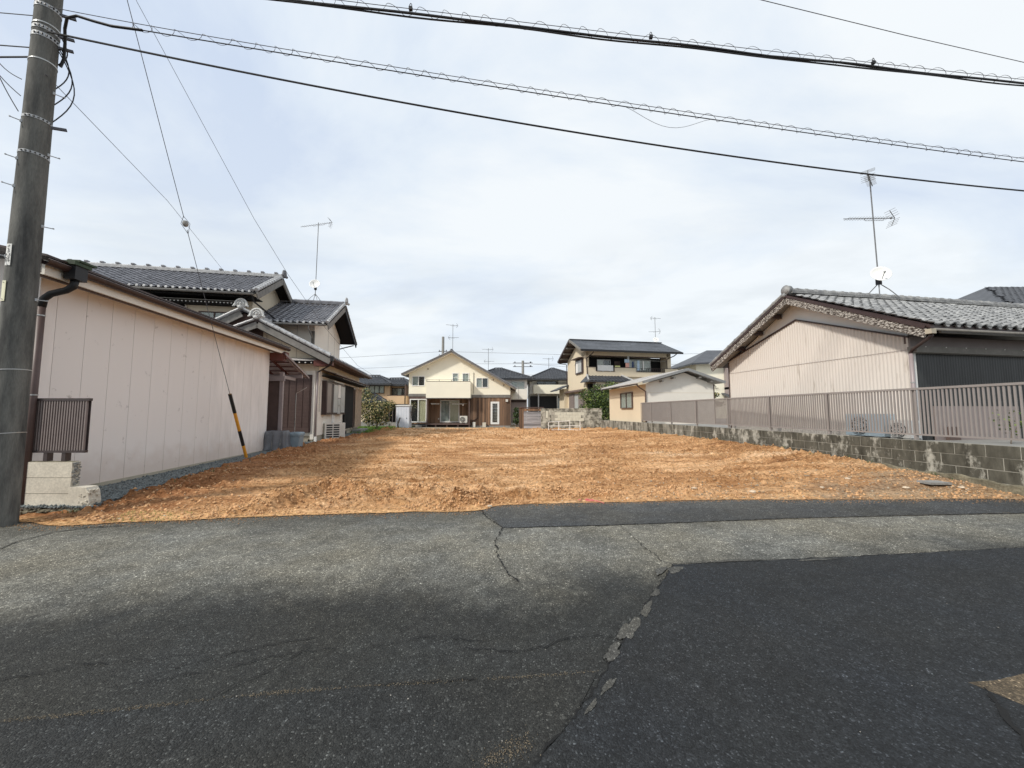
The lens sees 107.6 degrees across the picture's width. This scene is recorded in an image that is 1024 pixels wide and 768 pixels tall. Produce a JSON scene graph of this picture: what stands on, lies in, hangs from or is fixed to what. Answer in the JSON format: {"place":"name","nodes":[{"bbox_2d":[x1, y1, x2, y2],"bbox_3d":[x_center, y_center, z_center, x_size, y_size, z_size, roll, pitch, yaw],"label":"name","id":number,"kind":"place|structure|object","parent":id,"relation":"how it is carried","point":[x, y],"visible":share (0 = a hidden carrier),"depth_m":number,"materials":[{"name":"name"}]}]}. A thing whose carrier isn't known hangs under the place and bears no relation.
{"place":"outdoors","nodes":[
{"label":"outdoors","id":0,"kind":"place"},
{"bbox_2d":[20,430,369,508],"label":"gravel yard","id":1,"kind":"structure","parent":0,"point":[158,477],"depth_m":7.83,"materials":[{"name":"gravel"}]},
{"bbox_2d":[0,245,290,514],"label":"annex","id":2,"kind":"object","parent":1,"relation":"on","point":[143,370],"visible":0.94,"depth_m":7.76,"materials":[{"name":"beige metal"}]},
{"bbox_2d":[266,353,309,431],"bbox_3d":[-8.931,0.668,14.157,1.910,3.396,2.229,1,-4,-8],"label":"porch awning","id":3,"kind":"object","parent":2,"relation":"attached to","point":[288,369],"visible":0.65,"depth_m":13.70,"materials":[{"name":"metal"}]},
{"bbox_2d":[84,260,371,441],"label":"tiled house","id":4,"kind":"structure","parent":1,"relation":"on","point":[264,304],"depth_m":16.77,"materials":[{"name":"tile"}]},
{"bbox_2d":[198,311,229,317],"bbox_3d":[-12.994,-2.910,16.369,1.200,0.500,0.080,1,-4,-11],"label":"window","id":5,"kind":"structure","parent":4,"relation":"in","point":[213,314],"depth_m":16.37,"materials":[{"name":"grey glass"}]},
{"bbox_2d":[136,0,373,375],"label":"drop wire","id":6,"kind":"object","parent":4,"relation":"attached to","point":[232,178],"visible":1,"depth_m":11.37,"materials":[{"name":"metal"}]},
{"bbox_2d":[302,218,331,301],"bbox_3d":[-10.601,-6.611,20.088,1.763,4.684,0.728,0,-4,0],"label":"roof antenna","id":7,"kind":"object","parent":4,"relation":"on","point":[314,284],"visible":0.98,"depth_m":19.98,"materials":[{"name":"metal"}]},
{"bbox_2d":[263,430,291,450],"bbox_3d":[-8.227,1.966,13.154,0.782,0.660,0.719,1,-4,-8],"label":"tarp covered box","id":8,"kind":"object","parent":1,"relation":"on","point":[275,440],"visible":0.91,"depth_m":12.90,"materials":[{"name":"grey plastic"}]},
{"bbox_2d":[323,423,344,438],"bbox_3d":[-8.380,2.217,17.638,0.900,0.780,0.420,4,-6,-42],"label":"air conditioner","id":9,"kind":"object","parent":1,"relation":"on","point":[333,430],"visible":0.93,"depth_m":17.47,"materials":[{"name":"white plastic"}]},
{"bbox_2d":[361,422,390,426],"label":"garden wall","id":10,"kind":"structure","parent":0,"point":[388,424],"depth_m":31.23,"materials":[{"name":"grey concrete"}]},
{"bbox_2d":[395,425,518,429],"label":"back yard","id":11,"kind":"structure","parent":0,"point":[513,426],"depth_m":29.52,"materials":[{"name":"soil"}]},
{"bbox_2d":[361,386,397,427],"bbox_3d":[-9.935,1.724,27.530,3.131,3.130,2.067,0,-4,0],"label":"flowering shrub","id":12,"kind":"object","parent":11,"relation":"on","point":[377,416],"visible":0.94,"depth_m":27.23,"materials":[{"name":"green plant"}]},
{"bbox_2d":[359,375,408,425],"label":"tan hip house","id":13,"kind":"structure","parent":11,"relation":"on","point":[386,389],"depth_m":34.49,"materials":[{"name":"stone"}]},
{"bbox_2d":[364,386,384,392],"bbox_3d":[-12.675,0.507,34.515,1.850,0.720,0.080,0,-4,0],"label":"window","id":14,"kind":"structure","parent":13,"relation":"in","point":[375,389],"depth_m":34.53,"materials":[{"name":"grey glass"}]},
{"bbox_2d":[392,388,404,394],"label":"window","id":15,"kind":"structure","parent":13,"relation":"in","point":[395,391],"depth_m":35.00,"materials":[{"name":"grey glass"}]},
{"bbox_2d":[438,337,446,355],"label":"utility pole","id":16,"kind":"object","parent":11,"relation":"on","point":[442,346],"visible":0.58,"depth_m":60.45,"materials":[{"name":"grey concrete"}]},
{"bbox_2d":[344,351,560,357],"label":"distant wire","id":17,"kind":"object","parent":16,"relation":"attached to","point":[447,351],"visible":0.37,"depth_m":60.51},
{"bbox_2d":[401,349,516,426],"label":"cream gable house","id":18,"kind":"structure","parent":11,"relation":"on","point":[449,388],"depth_m":31.02,"materials":[{"name":"white paint"}]},
{"bbox_2d":[412,376,424,385],"bbox_3d":[-7.760,-0.243,31.152,1.080,0.840,0.158,0,-4,0],"label":"window","id":19,"kind":"structure","parent":18,"relation":"in","point":[416,380],"depth_m":31.16,"materials":[{"name":"glass"}]},
{"bbox_2d":[410,399,426,421],"bbox_3d":[-7.740,2.201,30.971,1.400,1.940,0.158,0,-4,0],"label":"window","id":20,"kind":"structure","parent":18,"relation":"in","point":[419,415],"depth_m":30.99,"materials":[{"name":"glass"}]},
{"bbox_2d":[440,400,458,421],"bbox_3d":[-5.300,2.312,31.939,1.640,1.900,0.105,0,-4,0],"label":"window","id":21,"kind":"structure","parent":18,"relation":"in","point":[448,412],"depth_m":31.95,"materials":[{"name":"glass"}]},
{"bbox_2d":[452,373,458,380],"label":"window","id":22,"kind":"structure","parent":18,"relation":"in","point":[455,376],"depth_m":31.16,"materials":[{"name":"glass"}]},
{"bbox_2d":[460,416,467,422],"bbox_3d":[-3.950,2.907,30.627,0.620,0.600,0.345,0,-4,0],"label":"air conditioner","id":23,"kind":"object","parent":18,"relation":"on","point":[463,419],"visible":1,"depth_m":30.49,"materials":[{"name":"white plastic"}]},
{"bbox_2d":[462,373,468,380],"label":"window","id":24,"kind":"structure","parent":18,"relation":"in","point":[465,376],"depth_m":31.17,"materials":[{"name":"glass"}]},
{"bbox_2d":[476,378,487,387],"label":"window","id":25,"kind":"structure","parent":18,"relation":"in","point":[480,382],"depth_m":31.16,"materials":[{"name":"glass"}]},
{"bbox_2d":[491,402,498,423],"bbox_3d":[-1.405,2.390,30.957,0.710,1.860,0.158,0,-4,0],"label":"window","id":26,"kind":"structure","parent":18,"relation":"in","point":[494,405],"depth_m":30.93,"materials":[{"name":"white paint"}]},
{"bbox_2d":[487,367,533,424],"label":"grey wall house","id":27,"kind":"structure","parent":11,"relation":"on","point":[520,381],"depth_m":35.85,"materials":[{"name":"white paint"}]},
{"bbox_2d":[511,381,524,388],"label":"window","id":28,"kind":"structure","parent":27,"relation":"in","point":[520,384],"depth_m":36.07,"materials":[{"name":"grey glass"}]},
{"bbox_2d":[512,407,518,426],"bbox_3d":[0.356,2.676,30.396,0.694,1.654,0.719,4,-6,-41],"label":"conifer","id":29,"kind":"object","parent":11,"relation":"on","point":[516,416],"visible":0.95,"depth_m":30.27,"materials":[{"name":"green plant"}]},
{"bbox_2d":[513,361,532,373],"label":"utility pole","id":30,"kind":"object","parent":11,"relation":"on","point":[522,366],"visible":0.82,"depth_m":60.25,"materials":[{"name":"grey concrete"}]},
{"bbox_2d":[527,367,567,416],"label":"black white house","id":31,"kind":"structure","parent":11,"relation":"on","point":[542,385],"depth_m":38.57,"materials":[{"name":"paint"}]},
{"bbox_2d":[537,381,557,384],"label":"window","id":32,"kind":"structure","parent":31,"relation":"in","point":[538,382],"depth_m":38.89,"materials":[{"name":"grey glass"}]},
{"bbox_2d":[595,381,618,419],"bbox_3d":[6.770,1.488,26.789,1.888,3.491,1.801,-4,-6,44],"label":"garden bush","id":33,"kind":"object","parent":11,"relation":"on","point":[605,407],"visible":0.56,"depth_m":26.46,"materials":[{"name":"green plant"}]},
{"bbox_2d":[550,339,682,418],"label":"beige slate house","id":34,"kind":"structure","parent":11,"relation":"on","point":[583,358],"depth_m":31.35,"materials":[{"name":"brown"}]},
{"bbox_2d":[575,358,583,374],"bbox_3d":[5.648,-1.442,31.481,0.120,1.200,1.650,1,-4,-11],"label":"side window frame","id":35,"kind":"structure","parent":34,"relation":"in","point":[579,364],"depth_m":31.27,"materials":[{"name":"brown metal"}]},
{"bbox_2d":[597,359,610,366],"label":"window","id":36,"kind":"structure","parent":34,"relation":"in","point":[599,362],"depth_m":31.37,"materials":[{"name":"grey glass"}]},
{"bbox_2d":[597,365,612,371],"bbox_3d":[7.572,-1.253,30.372,1.400,0.540,0.071,1,-4,-11],"label":"hung bedsheet","id":37,"kind":"object","parent":34,"relation":"on","point":[602,368],"visible":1,"depth_m":30.38,"materials":[{"name":"white fabric"}]},
{"bbox_2d":[629,359,650,371],"bbox_3d":[10.784,-1.471,31.965,2.250,1.250,0.080,1,-4,-11],"label":"window","id":38,"kind":"structure","parent":34,"relation":"in","point":[647,364],"depth_m":32.04,"materials":[{"name":"grey glass"}]},
{"bbox_2d":[0,509,1023,747],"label":"road","id":39,"kind":"structure","parent":0,"point":[445,576],"depth_m":3.10,"materials":[{"name":"asphalt"}]},
{"bbox_2d":[0,0,76,526],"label":"utility pole","id":40,"kind":"object","parent":39,"relation":"on","point":[19,300],"visible":0.99,"depth_m":5.16,"materials":[{"name":"concrete"}]},
{"bbox_2d":[0,64,21,110],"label":"slack cable loops","id":41,"kind":"object","parent":40,"relation":"attached to","point":[10,86],"visible":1,"depth_m":5.30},
{"bbox_2d":[0,56,27,57],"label":"side cable","id":42,"kind":"object","parent":40,"relation":"attached to","point":[13,56],"visible":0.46,"depth_m":5.42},
{"bbox_2d":[53,39,74,121],"bbox_3d":[-6.669,-4.490,5.591,0.014,1.426,0.212,-3,-5,38],"label":"hanging cable loop","id":43,"kind":"object","parent":40,"relation":"hanging from","point":[69,72],"visible":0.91,"depth_m":5.61,"materials":[{"name":"rubber"}]},
{"bbox_2d":[45,74,233,284],"bbox_3d":[-9.955,-4.301,12.010,0.054,0.759,14.870,2,-5,-26],"label":"drop wire","id":44,"kind":"object","parent":40,"relation":"attached to","point":[134,166],"visible":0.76,"depth_m":7.62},
{"bbox_2d":[127,0,247,457],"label":"guy wire","id":45,"kind":"object","parent":40,"relation":"attached to","point":[185,223],"visible":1,"depth_m":9.30,"materials":[{"name":"grey metal"}]},
{"bbox_2d":[46,30,1023,191],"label":"plain cable","id":46,"kind":"object","parent":40,"relation":"attached to","point":[214,66],"visible":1,"depth_m":6.02,"materials":[{"name":"rubber"}]},
{"bbox_2d":[48,6,1023,161],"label":"spiral cable","id":47,"kind":"object","parent":40,"relation":"attached to","point":[63,59],"visible":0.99,"depth_m":6.00,"materials":[{"name":"grey metal"}]},
{"bbox_2d":[270,0,1023,86],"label":"cable bundle","id":48,"kind":"object","parent":40,"relation":"attached to","point":[650,41],"visible":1,"depth_m":6.46,"materials":[{"name":"rubber"}]},
{"bbox_2d":[0,527,85,548],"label":"pale joint","id":49,"kind":"object","parent":39,"relation":"on","point":[35,536],"visible":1,"depth_m":4.46,"materials":[{"name":"concrete"}]},
{"bbox_2d":[0,654,185,679],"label":"road crack","id":50,"kind":"object","parent":39,"relation":"on","point":[84,663],"visible":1,"depth_m":2.22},
{"bbox_2d":[117,647,335,686],"bbox_3d":[-1.634,1.658,2.218,1.117,0.001,0.059,2,-4,-20],"label":"road crack","id":51,"kind":"object","parent":39,"relation":"on","point":[238,663],"visible":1,"depth_m":2.22,"materials":[{"name":"asphalt"}]},
{"bbox_2d":[170,636,314,667],"bbox_3d":[-1.653,1.668,2.357,0.765,0.001,0.055,2,-5,-24],"label":"road crack","id":52,"kind":"object","parent":39,"relation":"on","point":[244,650],"visible":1,"depth_m":2.35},
{"bbox_2d":[205,647,306,699],"bbox_3d":[-1.435,1.653,2.152,0.040,0.001,0.537,-3,-5,34],"label":"road crack","id":53,"kind":"object","parent":39,"relation":"on","point":[256,676],"visible":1,"depth_m":2.12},
{"bbox_2d":[0,672,596,767],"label":"asphalt patch","id":54,"kind":"object","parent":39,"relation":"on","point":[448,724],"visible":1,"depth_m":1.77,"materials":[{"name":"asphalt"}]},
{"bbox_2d":[4,670,598,722],"bbox_3d":[-2.016,1.627,1.834,5.063,0.020,0.148,1,-4,-9],"label":"sandy grit","id":55,"kind":"object","parent":54,"relation":"on","point":[202,699],"visible":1,"depth_m":1.98,"materials":[{"name":"sand"}]},
{"bbox_2d":[468,731,540,767],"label":"sandy grit","id":56,"kind":"object","parent":54,"relation":"on","point":[505,749],"visible":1,"depth_m":1.65,"materials":[{"name":"sand"}]},
{"bbox_2d":[533,564,673,765],"bbox_3d":[0.824,1.661,2.568,0.059,0.040,2.460,-3,-5,36],"label":"road crack","id":57,"kind":"object","parent":54,"relation":"on","point":[555,736],"visible":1,"depth_m":1.93,"materials":[{"name":"asphalt"}]},
{"bbox_2d":[371,677,474,685],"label":"road crack","id":58,"kind":"object","parent":39,"relation":"on","point":[430,681],"visible":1,"depth_m":2.08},
{"bbox_2d":[494,527,517,580],"bbox_3d":[-0.108,1.794,4.069,0.155,0.001,1.566,0,-4,-6],"label":"road crack","id":59,"kind":"object","parent":39,"relation":"on","point":[500,559],"visible":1,"depth_m":3.87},
{"bbox_2d":[20,506,998,750],"bbox_3d":[0.498,1.652,3.391,13.000,0.203,4.197,0,-4,0],"label":"loose grit","id":60,"kind":"object","parent":39,"relation":"on","point":[405,610],"visible":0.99,"depth_m":3.33,"materials":[{"name":"gravel"}]},
{"bbox_2d":[1,498,1023,531],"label":"spilled soil","id":61,"kind":"structure","parent":39,"relation":"on","point":[471,511],"depth_m":5.49,"materials":[{"name":"soil"}]},
{"bbox_2d":[467,634,626,650],"bbox_3d":[0.230,1.661,2.410,1.060,0.021,0.088,1,-4,-7],"label":"road crack","id":62,"kind":"object","parent":39,"relation":"on","point":[535,646],"visible":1,"depth_m":2.38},
{"bbox_2d":[603,641,619,661],"bbox_3d":[0.625,1.646,2.306,0.073,0.004,0.216,-3,-5,33],"label":"cement smear","id":63,"kind":"object","parent":39,"relation":"on","point":[612,653],"visible":1,"depth_m":2.30,"materials":[{"name":"concrete"}]},
{"bbox_2d":[617,617,640,638],"bbox_3d":[0.803,1.659,2.554,0.101,0.006,0.334,-3,-5,35],"label":"cement smear","id":64,"kind":"object","parent":39,"relation":"on","point":[628,630],"visible":1,"depth_m":2.53,"materials":[{"name":"concrete"}]},
{"bbox_2d":[655,567,666,574],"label":"cement smear","id":65,"kind":"object","parent":39,"relation":"on","point":[658,571],"visible":1,"depth_m":3.43,"materials":[{"name":"concrete"}]},
{"bbox_2d":[679,559,760,562],"bbox_3d":[1.952,1.702,3.598,0.967,0.027,0.024,0,-4,-1],"label":"cement smear","id":66,"kind":"object","parent":39,"relation":"on","point":[721,561],"visible":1,"depth_m":3.60,"materials":[{"name":"concrete"}]},
{"bbox_2d":[507,513,988,527],"bbox_3d":[5.444,1.697,4.835,11.117,0.308,0.154,0,-4,1],"label":"road crack","id":67,"kind":"object","parent":39,"relation":"on","point":[745,519],"visible":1,"depth_m":4.87,"materials":[{"name":"asphalt"}]},
{"bbox_2d":[484,499,1023,527],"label":"asphalt edge strip","id":68,"kind":"object","parent":39,"relation":"on","point":[570,514],"visible":1,"depth_m":5.32,"materials":[{"name":"asphalt"}]},
{"bbox_2d":[531,547,1023,767],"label":"dark asphalt patch","id":69,"kind":"object","parent":39,"relation":"on","point":[746,664],"visible":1,"depth_m":2.10,"materials":[{"name":"asphalt"}]},
{"bbox_2d":[584,698,596,714],"bbox_3d":[0.398,1.619,1.882,0.026,0.002,0.135,-4,-6,40],"label":"cement smear","id":70,"kind":"object","parent":69,"relation":"on","point":[591,706],"visible":1,"depth_m":1.88,"materials":[{"name":"concrete"}]},
{"bbox_2d":[601,678,616,694],"bbox_3d":[0.517,1.626,2.020,0.040,0.003,0.166,-3,-5,38],"label":"cement smear","id":71,"kind":"object","parent":69,"relation":"on","point":[609,684],"visible":1,"depth_m":2.02,"materials":[{"name":"concrete"}]},
{"bbox_2d":[641,600,651,616],"bbox_3d":[1.011,1.671,2.799,0.060,0.004,0.264,-3,-5,34],"label":"cement smear","id":72,"kind":"object","parent":69,"relation":"on","point":[646,610],"visible":1,"depth_m":2.78,"materials":[{"name":"concrete"}]},
{"bbox_2d":[651,589,659,595],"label":"cement smear","id":73,"kind":"object","parent":69,"relation":"on","point":[656,592],"visible":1,"depth_m":3.02,"materials":[{"name":"concrete"}]},
{"bbox_2d":[668,566,682,573],"bbox_3d":[1.499,1.705,3.450,0.223,0.005,0.100,4,-6,-41],"label":"cement smear","id":74,"kind":"object","parent":69,"relation":"on","point":[673,569],"visible":1,"depth_m":3.45,"materials":[{"name":"concrete"}]},
{"bbox_2d":[798,558,838,560],"bbox_3d":[2.918,1.674,3.579,0.421,0.012,0.035,0,-4,-3],"label":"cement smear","id":75,"kind":"object","parent":69,"relation":"on","point":[812,559],"visible":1,"depth_m":3.57,"materials":[{"name":"concrete"}]},
{"bbox_2d":[969,674,1023,704],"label":"sandy verge","id":76,"kind":"structure","parent":69,"relation":"on","point":[1011,688],"depth_m":1.94,"materials":[{"name":"sand"}]},
{"bbox_2d":[984,687,1023,747],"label":"road crack","id":77,"kind":"object","parent":69,"relation":"on","point":[1004,714],"visible":1,"depth_m":1.76,"materials":[{"name":"asphalt"}]},
{"bbox_2d":[674,547,1017,563],"bbox_3d":[15.765,1.609,4.126,28.480,0.293,0.214,0,-4,-2],"label":"road crack","id":78,"kind":"object","parent":39,"relation":"on","point":[835,556],"visible":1,"depth_m":3.63,"materials":[{"name":"asphalt"}]},
{"bbox_2d":[707,512,1007,521],"bbox_3d":[4.505,1.733,4.882,4.023,0.118,0.084,0,-4,0],"label":"sandy grit","id":79,"kind":"object","parent":39,"relation":"on","point":[847,517],"visible":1,"depth_m":4.88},
{"bbox_2d":[0,0,1023,411],"label":"sky","id":80,"kind":"structure","parent":0,"point":[530,240],"materials":[{"name":"white"}]},
{"bbox_2d":[19,426,1023,525],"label":"soil lot","id":81,"kind":"structure","parent":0,"point":[767,457],"depth_m":7.58,"materials":[{"name":"soil"}]},
{"bbox_2d":[20,461,100,513],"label":"block wall","id":82,"kind":"structure","parent":81,"relation":"on","point":[48,483],"depth_m":5.68,"materials":[{"name":"concrete"}]},
{"bbox_2d":[32,398,92,460],"bbox_3d":[-7.020,0.708,5.839,0.900,0.970,0.090,0,-4,0],"label":"louvre screen","id":83,"kind":"object","parent":82,"relation":"on","point":[62,425],"visible":0.95,"depth_m":5.81,"materials":[{"name":"brown metal"}]},
{"bbox_2d":[107,510,192,521],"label":"sparse grass","id":84,"kind":"structure","parent":81,"relation":"on","point":[131,519],"depth_m":5.30,"materials":[{"name":"yellow plant"}]},
{"bbox_2d":[290,432,304,446],"bbox_3d":[-7.930,2.044,13.736,0.468,0.570,0.468,1,-4,-8],"label":"plastic bin","id":85,"kind":"object","parent":81,"relation":"on","point":[296,439],"visible":0.78,"depth_m":13.56,"materials":[{"name":"plastic"}]},
{"bbox_2d":[62,430,952,512],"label":"weeds","id":86,"kind":"object","parent":81,"relation":"on","point":[332,438],"visible":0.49,"depth_m":8.40,"materials":[{"name":"green plant"}]},
{"bbox_2d":[519,407,543,428],"bbox_3d":[1.410,2.470,27.427,1.820,1.560,0.130,0,-4,0],"label":"board screen","id":87,"kind":"object","parent":81,"relation":"on","point":[529,422],"visible":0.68,"depth_m":27.39,"materials":[{"name":"white wood"}]},
{"bbox_2d":[548,421,580,430],"bbox_3d":[3.203,2.592,22.972,1.954,0.740,0.177,-1,-4,10],"label":"white rail","id":88,"kind":"object","parent":81,"relation":"on","point":[558,429],"visible":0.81,"depth_m":23.00,"materials":[{"name":"metal"}]},
{"bbox_2d":[540,408,601,428],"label":"tall block wall","id":89,"kind":"structure","parent":81,"relation":"on","point":[584,417],"depth_m":25.59,"materials":[{"name":"concrete"}]},
{"bbox_2d":[600,420,1023,495],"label":"block wall","id":90,"kind":"structure","parent":81,"relation":"on","point":[999,467],"depth_m":7.30,"materials":[{"name":"concrete"}]},
{"bbox_2d":[641,382,1023,440],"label":"slat fence","id":91,"kind":"object","parent":90,"relation":"on","point":[652,411],"visible":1,"depth_m":8.12,"materials":[{"name":"grey metal"}]},
{"bbox_2d":[639,462,1019,500],"bbox_3d":[4.982,1.733,6.692,5.538,0.394,2.296,0,-4,0],"label":"rubble grit","id":92,"kind":"object","parent":81,"relation":"on","point":[907,492],"visible":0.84,"depth_m":6.32,"materials":[{"name":"gravel"}]},
{"bbox_2d":[916,480,951,484],"bbox_3d":[7.075,1.651,6.285,0.350,0.035,0.220,0,-4,0],"label":"flat stone","id":93,"kind":"object","parent":81,"relation":"on","point":[933,482],"visible":1,"depth_m":6.20,"materials":[{"name":"stone"}]},
{"bbox_2d":[53,429,1011,520],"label":"pale stones","id":94,"kind":"object","parent":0,"point":[533,473],"visible":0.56,"depth_m":7.41,"materials":[{"name":"stone"}]},
{"bbox_2d":[675,418,1023,446],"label":"raised yard","id":95,"kind":"structure","parent":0,"point":[1001,442],"depth_m":7.58,"materials":[{"name":"grey concrete"}]},
{"bbox_2d":[578,384,606,407],"bbox_3d":[5.824,1.614,27.307,2.641,3.441,2.055,0,-4,0],"label":"garden bush","id":96,"kind":"object","parent":95,"relation":"on","point":[589,400],"visible":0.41,"depth_m":27.08,"materials":[{"name":"green plant"}]},
{"bbox_2d":[601,368,725,423],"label":"outbuilding","id":97,"kind":"structure","parent":95,"relation":"on","point":[677,385],"depth_m":18.89,"materials":[{"name":"white paint"}]},
{"bbox_2d":[620,392,632,408],"bbox_3d":[6.370,0.923,20.884,0.080,0.880,1.620,0,-4,-6],"label":"window","id":98,"kind":"structure","parent":97,"relation":"in","point":[626,399],"depth_m":20.87,"materials":[{"name":"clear glass"}]},
{"bbox_2d":[671,350,728,417],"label":"cream far house","id":99,"kind":"structure","parent":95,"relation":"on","point":[700,362],"depth_m":34.18,"materials":[{"name":"paint"}]},
{"bbox_2d":[846,414,894,437],"bbox_3d":[8.125,0.957,8.528,0.365,0.550,0.800,1,-4,-10],"label":"air conditioner","id":100,"kind":"object","parent":95,"relation":"on","point":[879,435],"visible":0.32,"depth_m":8.39,"materials":[{"name":"white plastic"}]},
{"bbox_2d":[888,420,921,439],"bbox_3d":[8.195,0.970,7.825,0.305,0.420,0.380,1,-4,-10],"label":"air conditioner","id":101,"kind":"object","parent":95,"relation":"on","point":[900,436],"visible":0.34,"depth_m":7.74,"materials":[{"name":"white paint"}]},
{"bbox_2d":[992,409,1022,443],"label":"shrub","id":102,"kind":"object","parent":95,"relation":"on","point":[1010,424],"visible":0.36,"depth_m":7.01,"materials":[{"name":"green plant"}]},
{"bbox_2d":[709,285,1023,439],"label":"weathered tile house","id":103,"kind":"structure","parent":0,"point":[789,340],"depth_m":9.07,"materials":[{"name":"white paint"}]},
{"bbox_2d":[844,167,900,297],"bbox_3d":[10.784,-4.435,11.257,1.672,3.962,0.697,1,-4,-8],"label":"roof antenna","id":104,"kind":"object","parent":103,"relation":"on","point":[878,274],"visible":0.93,"depth_m":11.20,"materials":[{"name":"metal"}]},
{"bbox_2d":[762,0,1023,62],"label":"thin wire","id":105,"kind":"object","parent":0,"point":[889,31],"visible":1,"depth_m":9.34,"materials":[{"name":"metal"}]},
{"bbox_2d":[959,286,1023,303],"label":"dark tile house","id":106,"kind":"structure","parent":0,"point":[1011,294],"depth_m":19.20,"materials":[{"name":"tile"}]},
{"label":"lawn ground","id":107,"kind":"structure","parent":0,"visible":0},
{"bbox_2d":[350,425,404,432],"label":"grass","id":108,"kind":"structure","parent":107,"relation":"on","point":[370,428],"depth_m":27.30,"materials":[{"name":"plant"}]},
{"bbox_2d":[395,405,411,427],"bbox_3d":[-8.500,2.542,29.493,1.100,1.800,0.900,0,-4,0],"label":"storage locker","id":109,"kind":"object","parent":107,"relation":"on","point":[403,413],"visible":0.79,"depth_m":29.11,"materials":[{"name":"white metal"}]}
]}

